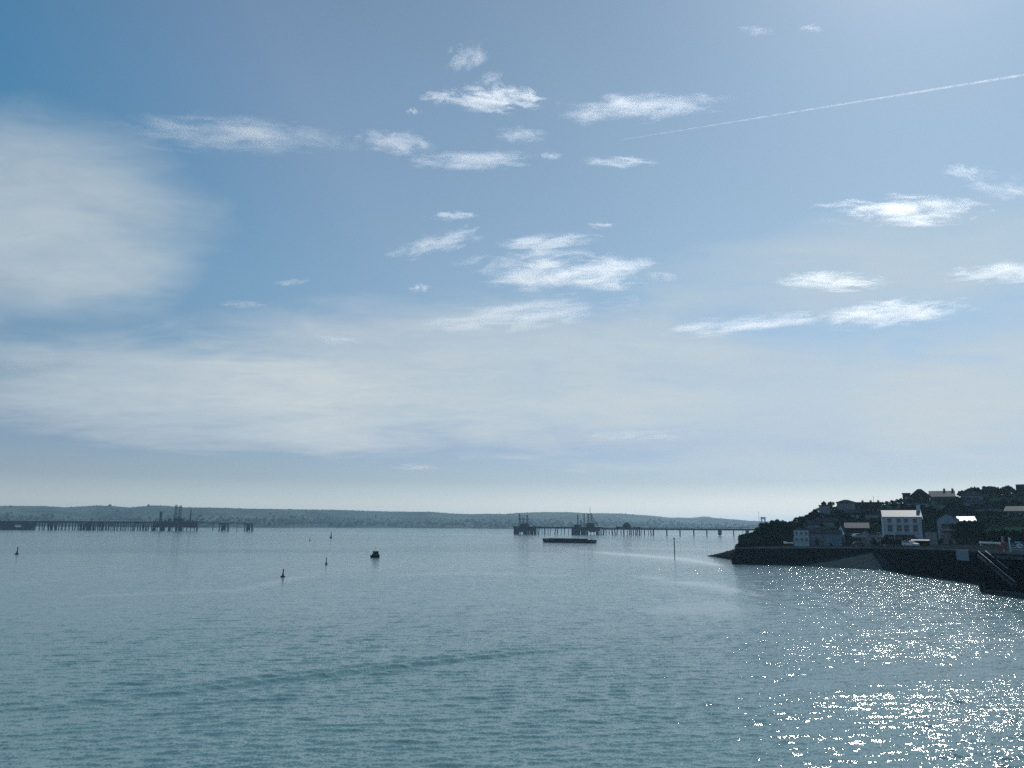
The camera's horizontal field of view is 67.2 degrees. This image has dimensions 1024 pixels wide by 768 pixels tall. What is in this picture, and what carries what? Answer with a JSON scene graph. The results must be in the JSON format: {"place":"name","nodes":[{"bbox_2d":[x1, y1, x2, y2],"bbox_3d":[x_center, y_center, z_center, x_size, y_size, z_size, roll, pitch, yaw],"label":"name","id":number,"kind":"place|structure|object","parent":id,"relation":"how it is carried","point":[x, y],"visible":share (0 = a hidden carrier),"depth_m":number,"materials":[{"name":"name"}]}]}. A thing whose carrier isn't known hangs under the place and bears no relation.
{"place":"outdoors","nodes":[
{"label":"outdoors","id":0,"kind":"place"},
{"bbox_2d":[0,505,769,528],"bbox_3d":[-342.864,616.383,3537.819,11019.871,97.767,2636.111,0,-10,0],"label":"hills","id":1,"kind":"structure","parent":0,"point":[87,512],"depth_m":3084.32,"materials":[{"name":"green plant"}]},
{"bbox_2d":[0,504,758,526],"bbox_3d":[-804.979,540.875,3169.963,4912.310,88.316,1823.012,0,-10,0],"label":"woodland","id":2,"kind":"object","parent":1,"relation":"on","point":[298,522],"visible":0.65,"depth_m":2906.59,"materials":[{"name":"green plant"}]},
{"bbox_2d":[0,526,1023,767],"bbox_3d":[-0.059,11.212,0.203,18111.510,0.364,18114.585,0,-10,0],"label":"water","id":3,"kind":"structure","parent":0,"point":[408,648],"depth_m":66.43,"materials":[{"name":"teal liquid"}]},
{"bbox_2d":[0,505,204,530],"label":"oil jetty","id":4,"kind":"object","parent":3,"relation":"in","point":[177,523],"visible":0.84,"depth_m":1242.88,"materials":[{"name":"metal"}]},
{"bbox_2d":[218,523,229,530],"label":"mooring dolphin","id":5,"kind":"object","parent":3,"relation":"in","point":[223,526],"visible":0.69,"depth_m":1227.22,"materials":[{"name":"concrete"}]},
{"bbox_2d":[243,523,253,530],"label":"mooring dolphin","id":6,"kind":"object","parent":3,"relation":"in","point":[248,526],"visible":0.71,"depth_m":1224.36,"materials":[{"name":"concrete"}]},
{"bbox_2d":[370,547,379,557],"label":"motor boat","id":7,"kind":"object","parent":3,"relation":"on","point":[375,554],"visible":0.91,"depth_m":263.62,"materials":[{"name":"paint"}]},
{"bbox_2d":[543,538,596,542],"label":"barge","id":8,"kind":"object","parent":3,"relation":"on","point":[563,540],"visible":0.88,"depth_m":509.06,"materials":[{"name":"paint"}]},
{"bbox_2d":[513,513,756,535],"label":"oil terminal","id":9,"kind":"object","parent":3,"relation":"in","point":[524,528],"visible":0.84,"depth_m":970.74,"materials":[{"name":"metal"}]},
{"bbox_2d":[977,549,1023,592],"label":"pier","id":10,"kind":"structure","parent":3,"relation":"in","point":[1012,562],"depth_m":132.68,"materials":[{"name":"stone"}]},
{"bbox_2d":[979,536,1004,551],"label":"barrier","id":11,"kind":"object","parent":10,"relation":"on","point":[1002,546],"visible":0.9,"depth_m":141.19,"materials":[{"name":"red paint"}]},
{"bbox_2d":[977,551,1016,585],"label":"gangway","id":12,"kind":"object","parent":10,"relation":"on","point":[991,566],"visible":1,"depth_m":132.44,"materials":[{"name":"metal"}]},
{"bbox_2d":[983,589,1023,597],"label":"pontoon","id":13,"kind":"object","parent":3,"relation":"on","point":[1006,593],"visible":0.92,"depth_m":128.51,"materials":[{"name":"grey concrete"}]},
{"bbox_2d":[0,0,1023,521],"label":"sky","id":14,"kind":"structure","parent":0,"point":[748,260],"materials":[{"name":"blue"}]},
{"bbox_2d":[707,549,735,559],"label":"shore","id":15,"kind":"structure","parent":0,"point":[727,554],"depth_m":269.50,"materials":[{"name":"grey stone"}]},
{"bbox_2d":[764,551,893,570],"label":"beach","id":16,"kind":"structure","parent":0,"point":[871,560],"depth_m":215.07,"materials":[{"name":"grey"}]},
{"bbox_2d":[732,541,1023,560],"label":"quay","id":17,"kind":"structure","parent":0,"point":[970,546],"depth_m":209.49,"materials":[{"name":"concrete"}]},
{"bbox_2d":[794,523,808,546],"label":"cottage","id":18,"kind":"structure","parent":17,"relation":"on","point":[801,536],"depth_m":241.41,"materials":[{"name":"paint"}]},
{"bbox_2d":[736,548,870,563],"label":"sea wall","id":19,"kind":"structure","parent":17,"relation":"on","point":[766,555],"depth_m":227.59,"materials":[{"name":"stone"}]},
{"bbox_2d":[808,526,823,545],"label":"house","id":20,"kind":"structure","parent":17,"relation":"on","point":[816,537],"depth_m":243.46,"materials":[{"name":"paint"}]},
{"bbox_2d":[823,526,841,545],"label":"cottage","id":21,"kind":"structure","parent":17,"relation":"on","point":[834,537],"depth_m":238.57,"materials":[{"name":"paint"}]},
{"bbox_2d":[851,534,864,538],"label":"parked car","id":22,"kind":"object","parent":17,"relation":"on","point":[857,536],"visible":1,"depth_m":239.18,"materials":[{"name":"silver metal"}]},
{"bbox_2d":[852,542,867,546],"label":"parked car","id":23,"kind":"object","parent":17,"relation":"on","point":[855,544],"visible":1,"depth_m":228.55,"materials":[{"name":"grey paint"}]},
{"bbox_2d":[860,530,869,545],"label":"shed","id":24,"kind":"structure","parent":17,"relation":"on","point":[866,539],"depth_m":241.29,"materials":[{"name":"stone"}]},
{"bbox_2d":[870,539,877,545],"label":"bush","id":25,"kind":"object","parent":17,"relation":"on","point":[874,542],"visible":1,"depth_m":232.81,"materials":[{"name":"green plant"}]},
{"bbox_2d":[869,533,882,550],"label":"garage","id":26,"kind":"structure","parent":17,"relation":"on","point":[875,536],"depth_m":242.42,"materials":[{"name":"grey stone"}]},
{"bbox_2d":[881,536,887,546],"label":"bush","id":27,"kind":"object","parent":17,"relation":"on","point":[885,538],"visible":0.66,"depth_m":219.76,"materials":[{"name":"green plant"}]},
{"bbox_2d":[883,538,893,546],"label":"bush","id":28,"kind":"object","parent":17,"relation":"on","point":[888,541],"visible":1,"depth_m":215.41,"materials":[{"name":"green plant"}]},
{"bbox_2d":[902,541,919,546],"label":"parked car","id":29,"kind":"object","parent":17,"relation":"on","point":[910,543],"visible":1,"depth_m":200.22,"materials":[{"name":"white paint"}]},
{"bbox_2d":[911,539,929,545],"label":"shelter","id":30,"kind":"object","parent":17,"relation":"on","point":[921,542],"visible":0.7,"depth_m":208.76,"materials":[{"name":"metal"}]},
{"bbox_2d":[871,548,979,582],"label":"sea wall","id":31,"kind":"structure","parent":17,"relation":"on","point":[943,563],"depth_m":175.80,"materials":[{"name":"stone"}]},
{"bbox_2d":[956,550,969,560],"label":"notice board","id":32,"kind":"object","parent":31,"relation":"attached to","point":[963,555],"visible":1,"depth_m":162.34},
{"bbox_2d":[924,531,937,544],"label":"store","id":33,"kind":"structure","parent":17,"relation":"on","point":[931,536],"depth_m":219.70,"materials":[{"name":"paint"}]},
{"bbox_2d":[950,521,962,543],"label":"tree","id":34,"kind":"object","parent":17,"relation":"on","point":[954,526],"visible":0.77,"depth_m":221.63,"materials":[{"name":"green plant"}]},
{"bbox_2d":[956,520,966,543],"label":"tree","id":35,"kind":"object","parent":17,"relation":"on","point":[958,534],"visible":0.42,"depth_m":220.88,"materials":[{"name":"green plant"}]},
{"bbox_2d":[958,520,972,543],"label":"tree","id":36,"kind":"object","parent":17,"relation":"on","point":[966,528],"visible":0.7,"depth_m":219.85,"materials":[{"name":"green plant"}]},
{"bbox_2d":[956,516,976,540],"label":"annexe","id":37,"kind":"structure","parent":17,"relation":"on","point":[966,518],"depth_m":235.97,"materials":[{"name":"white glass"}]},
{"bbox_2d":[965,520,972,543],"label":"tree","id":38,"kind":"object","parent":17,"relation":"on","point":[970,523],"visible":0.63,"depth_m":220.07,"materials":[{"name":"green plant"}]},
{"bbox_2d":[970,520,980,543],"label":"tree","id":39,"kind":"object","parent":17,"relation":"on","point":[974,523],"visible":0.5,"depth_m":219.46,"materials":[{"name":"green plant"}]},
{"bbox_2d":[973,521,985,543],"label":"tree","id":40,"kind":"object","parent":17,"relation":"on","point":[982,528],"visible":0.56,"depth_m":217.93,"materials":[{"name":"green plant"}]},
{"bbox_2d":[975,537,984,544],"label":"bush","id":41,"kind":"object","parent":17,"relation":"on","point":[978,540],"visible":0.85,"depth_m":195.63,"materials":[{"name":"green plant"}]},
{"bbox_2d":[973,531,991,545],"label":"bush","id":42,"kind":"object","parent":17,"relation":"on","point":[983,536],"visible":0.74,"depth_m":200.29,"materials":[{"name":"green plant"}]},
{"bbox_2d":[987,529,1001,545],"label":"bush","id":43,"kind":"object","parent":17,"relation":"on","point":[993,533],"visible":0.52,"depth_m":198.69,"materials":[{"name":"green plant"}]},
{"bbox_2d":[989,528,1012,541],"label":"bush","id":44,"kind":"object","parent":17,"relation":"on","point":[1003,531],"visible":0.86,"depth_m":195.13,"materials":[{"name":"green plant"}]},
{"bbox_2d":[1004,530,1023,544],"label":"bush","id":45,"kind":"object","parent":17,"relation":"on","point":[1013,532],"visible":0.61,"depth_m":194.35,"materials":[{"name":"green plant"}]},
{"bbox_2d":[1011,529,1023,541],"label":"bush","id":46,"kind":"object","parent":17,"relation":"on","point":[1018,538],"visible":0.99,"depth_m":192.30,"materials":[{"name":"green plant"}]},
{"bbox_2d":[732,494,1023,559],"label":"headland","id":47,"kind":"structure","parent":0,"point":[933,503],"depth_m":257.29,"materials":[{"name":"green plant"}]},
{"bbox_2d":[756,530,765,537],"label":"tree","id":48,"kind":"object","parent":47,"relation":"on","point":[760,533],"visible":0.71,"depth_m":252.28,"materials":[{"name":"green plant"}]},
{"bbox_2d":[757,524,765,529],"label":"tree","id":49,"kind":"object","parent":47,"relation":"on","point":[762,527],"visible":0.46,"depth_m":265.59,"materials":[{"name":"green plant"}]},
{"bbox_2d":[758,522,772,530],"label":"tree","id":50,"kind":"object","parent":47,"relation":"on","point":[768,525],"visible":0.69,"depth_m":267.40,"materials":[{"name":"green plant"}]},
{"bbox_2d":[770,520,779,528],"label":"tree","id":51,"kind":"object","parent":47,"relation":"on","point":[774,523],"visible":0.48,"depth_m":270.88,"materials":[{"name":"green plant"}]},
{"bbox_2d":[780,524,789,533],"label":"tree","id":52,"kind":"object","parent":47,"relation":"on","point":[784,529],"visible":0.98,"depth_m":261.14,"materials":[{"name":"green plant"}]},
{"bbox_2d":[780,520,789,526],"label":"tree","id":53,"kind":"object","parent":47,"relation":"on","point":[783,522],"visible":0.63,"depth_m":276.11,"materials":[{"name":"green plant"}]},
{"bbox_2d":[789,525,797,533],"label":"tree","id":54,"kind":"object","parent":47,"relation":"on","point":[792,528],"visible":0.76,"depth_m":266.42,"materials":[{"name":"green plant"}]},
{"bbox_2d":[793,516,804,522],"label":"tree","id":55,"kind":"object","parent":47,"relation":"on","point":[800,518],"visible":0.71,"depth_m":292.50,"materials":[{"name":"green plant"}]},
{"bbox_2d":[794,521,804,527],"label":"tree","id":56,"kind":"object","parent":47,"relation":"on","point":[800,524],"visible":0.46,"depth_m":274.58,"materials":[{"name":"green plant"}]},
{"bbox_2d":[802,515,811,519],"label":"tree","id":57,"kind":"object","parent":47,"relation":"on","point":[807,517],"visible":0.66,"depth_m":298.11,"materials":[{"name":"green plant"}]},
{"bbox_2d":[806,518,820,528],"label":"cottage","id":58,"kind":"structure","parent":47,"relation":"on","point":[812,524],"depth_m":274.05,"materials":[{"name":"grey stone"}]},
{"bbox_2d":[818,505,829,515],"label":"bungalow","id":59,"kind":"object","parent":47,"relation":"on","point":[824,509],"visible":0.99,"depth_m":312.00,"materials":[{"name":"stone"}]},
{"bbox_2d":[821,515,834,526],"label":"cottage","id":60,"kind":"structure","parent":47,"relation":"on","point":[827,522],"depth_m":279.82,"materials":[{"name":"grey stone"}]},
{"bbox_2d":[823,514,832,517],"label":"tree","id":61,"kind":"object","parent":47,"relation":"on","point":[828,516],"visible":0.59,"depth_m":295.50,"materials":[{"name":"green plant"}]},
{"bbox_2d":[828,501,834,508],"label":"tree","id":62,"kind":"object","parent":47,"relation":"on","point":[830,503],"visible":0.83,"depth_m":319.90,"materials":[{"name":"green plant"}]},
{"bbox_2d":[836,512,844,518],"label":"tree","id":63,"kind":"object","parent":47,"relation":"on","point":[841,515],"visible":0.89,"depth_m":299.47,"materials":[{"name":"green plant"}]},
{"bbox_2d":[836,523,847,537],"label":"boathouse","id":64,"kind":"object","parent":47,"relation":"on","point":[845,530],"visible":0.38,"depth_m":257.07,"materials":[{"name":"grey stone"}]},
{"bbox_2d":[836,500,855,512],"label":"house","id":65,"kind":"structure","parent":47,"relation":"on","point":[844,504],"depth_m":318.54,"materials":[{"name":"paint"}]},
{"bbox_2d":[844,508,860,519],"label":"house","id":66,"kind":"structure","parent":47,"relation":"on","point":[855,513],"depth_m":296.47,"materials":[{"name":"grey stone"}]},
{"bbox_2d":[844,523,869,535],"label":"house","id":67,"kind":"structure","parent":47,"relation":"on","point":[855,528],"depth_m":258.23,"materials":[{"name":"stone"}]},
{"bbox_2d":[855,499,880,512],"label":"terrace","id":68,"kind":"structure","parent":47,"relation":"on","point":[873,505],"depth_m":323.07,"materials":[{"name":"stone"}]},
{"bbox_2d":[865,511,879,521],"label":"house","id":69,"kind":"structure","parent":47,"relation":"on","point":[870,514],"depth_m":292.23,"materials":[{"name":"stone"}]},
{"bbox_2d":[738,491,1023,546],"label":"scrub","id":70,"kind":"object","parent":47,"relation":"on","point":[751,539],"visible":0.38,"depth_m":259.51,"materials":[{"name":"green plant"}]},
{"bbox_2d":[888,503,898,507],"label":"tree","id":71,"kind":"object","parent":47,"relation":"on","point":[894,505],"visible":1,"depth_m":326.06,"materials":[{"name":"green plant"}]},
{"bbox_2d":[880,505,922,545],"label":"house","id":72,"kind":"structure","parent":47,"relation":"on","point":[903,525],"depth_m":222.59,"materials":[{"name":"paint"}]},
{"bbox_2d":[887,525,892,531],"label":"window","id":73,"kind":"structure","parent":72,"relation":"in","point":[889,527],"depth_m":223.44,"materials":[{"name":"black glass"}]},
{"bbox_2d":[896,525,901,531],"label":"window","id":74,"kind":"structure","parent":72,"relation":"in","point":[899,527],"depth_m":222.54,"materials":[{"name":"black glass"}]},
{"bbox_2d":[904,525,909,531],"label":"window","id":75,"kind":"structure","parent":72,"relation":"in","point":[906,527],"depth_m":221.81,"materials":[{"name":"black glass"}]},
{"bbox_2d":[912,525,918,531],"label":"window","id":76,"kind":"structure","parent":72,"relation":"in","point":[915,527],"depth_m":220.94,"materials":[{"name":"black glass"}]},
{"bbox_2d":[899,503,908,509],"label":"tree","id":77,"kind":"object","parent":47,"relation":"on","point":[903,506],"visible":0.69,"depth_m":313.34,"materials":[{"name":"green plant"}]},
{"bbox_2d":[902,493,910,503],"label":"house","id":78,"kind":"structure","parent":47,"relation":"on","point":[906,496],"depth_m":336.86,"materials":[{"name":"stone"}]},
{"bbox_2d":[906,504,916,509],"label":"tree","id":79,"kind":"object","parent":47,"relation":"on","point":[912,507],"visible":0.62,"depth_m":307.60,"materials":[{"name":"green plant"}]},
{"bbox_2d":[905,497,928,508],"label":"terrace","id":80,"kind":"structure","parent":47,"relation":"on","point":[911,501],"depth_m":315.65,"materials":[{"name":"stone"}]},
{"bbox_2d":[910,489,930,501],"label":"house","id":81,"kind":"structure","parent":47,"relation":"on","point":[918,493],"depth_m":339.63,"materials":[{"name":"stone"}]},
{"bbox_2d":[920,504,926,512],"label":"tree","id":82,"kind":"object","parent":47,"relation":"on","point":[923,508],"visible":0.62,"depth_m":305.06,"materials":[{"name":"green plant"}]},
{"bbox_2d":[924,505,934,513],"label":"tree","id":83,"kind":"object","parent":47,"relation":"on","point":[928,510],"visible":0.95,"depth_m":295.40,"materials":[{"name":"green plant"}]},
{"bbox_2d":[928,488,955,500],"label":"house","id":84,"kind":"structure","parent":47,"relation":"on","point":[940,494],"depth_m":342.70,"materials":[{"name":"stone"}]},
{"bbox_2d":[936,513,960,543],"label":"house","id":85,"kind":"structure","parent":47,"relation":"on","point":[944,522],"depth_m":226.35,"materials":[{"name":"paint"}]},
{"bbox_2d":[942,526,955,530],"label":"balcony window","id":86,"kind":"structure","parent":85,"relation":"in","point":[945,528],"depth_m":226.29,"materials":[{"name":"black glass"}]},
{"bbox_2d":[936,502,977,517],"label":"house","id":87,"kind":"structure","parent":47,"relation":"on","point":[956,508],"depth_m":269.55,"materials":[{"name":"stone"}]},
{"bbox_2d":[959,491,983,500],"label":"house","id":88,"kind":"structure","parent":47,"relation":"on","point":[971,494],"depth_m":335.52,"materials":[{"name":"grey stone"}]},
{"bbox_2d":[963,498,986,505],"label":"house","id":89,"kind":"structure","parent":47,"relation":"on","point":[969,502],"depth_m":309.75,"materials":[{"name":"grey stone"}]},
{"bbox_2d":[974,500,1001,512],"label":"terrace","id":90,"kind":"structure","parent":47,"relation":"on","point":[992,505],"depth_m":282.95,"materials":[{"name":"stone"}]},
{"bbox_2d":[981,486,999,495],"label":"house","id":91,"kind":"structure","parent":47,"relation":"on","point":[990,489],"depth_m":349.84,"materials":[{"name":"stone"}]},
{"bbox_2d":[997,499,1008,508],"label":"tree","id":92,"kind":"object","parent":47,"relation":"on","point":[1004,502],"visible":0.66,"depth_m":305.75,"materials":[{"name":"green plant"}]},
{"bbox_2d":[1000,485,1011,495],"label":"tree","id":93,"kind":"object","parent":47,"relation":"on","point":[1007,489],"visible":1,"depth_m":341.67,"materials":[{"name":"green plant"}]},
{"bbox_2d":[1000,495,1017,508],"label":"house","id":94,"kind":"structure","parent":47,"relation":"on","point":[1009,498],"depth_m":313.49,"materials":[{"name":"grey stone"}]},
{"bbox_2d":[1004,498,1017,506],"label":"tree","id":95,"kind":"object","parent":47,"relation":"on","point":[1014,500],"visible":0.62,"depth_m":304.49,"materials":[{"name":"green plant"}]},
{"bbox_2d":[1004,506,1023,513],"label":"house","id":96,"kind":"structure","parent":47,"relation":"on","point":[1014,509],"depth_m":274.64,"materials":[{"name":"stone"}]},
{"bbox_2d":[1014,500,1023,505],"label":"tree","id":97,"kind":"object","parent":47,"relation":"on","point":[1020,503],"visible":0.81,"depth_m":301.87,"materials":[{"name":"green plant"}]},
{"bbox_2d":[1015,484,1023,493],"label":"house","id":98,"kind":"structure","parent":47,"relation":"on","point":[1019,486],"depth_m":351.28,"materials":[{"name":"stone"}]}
]}

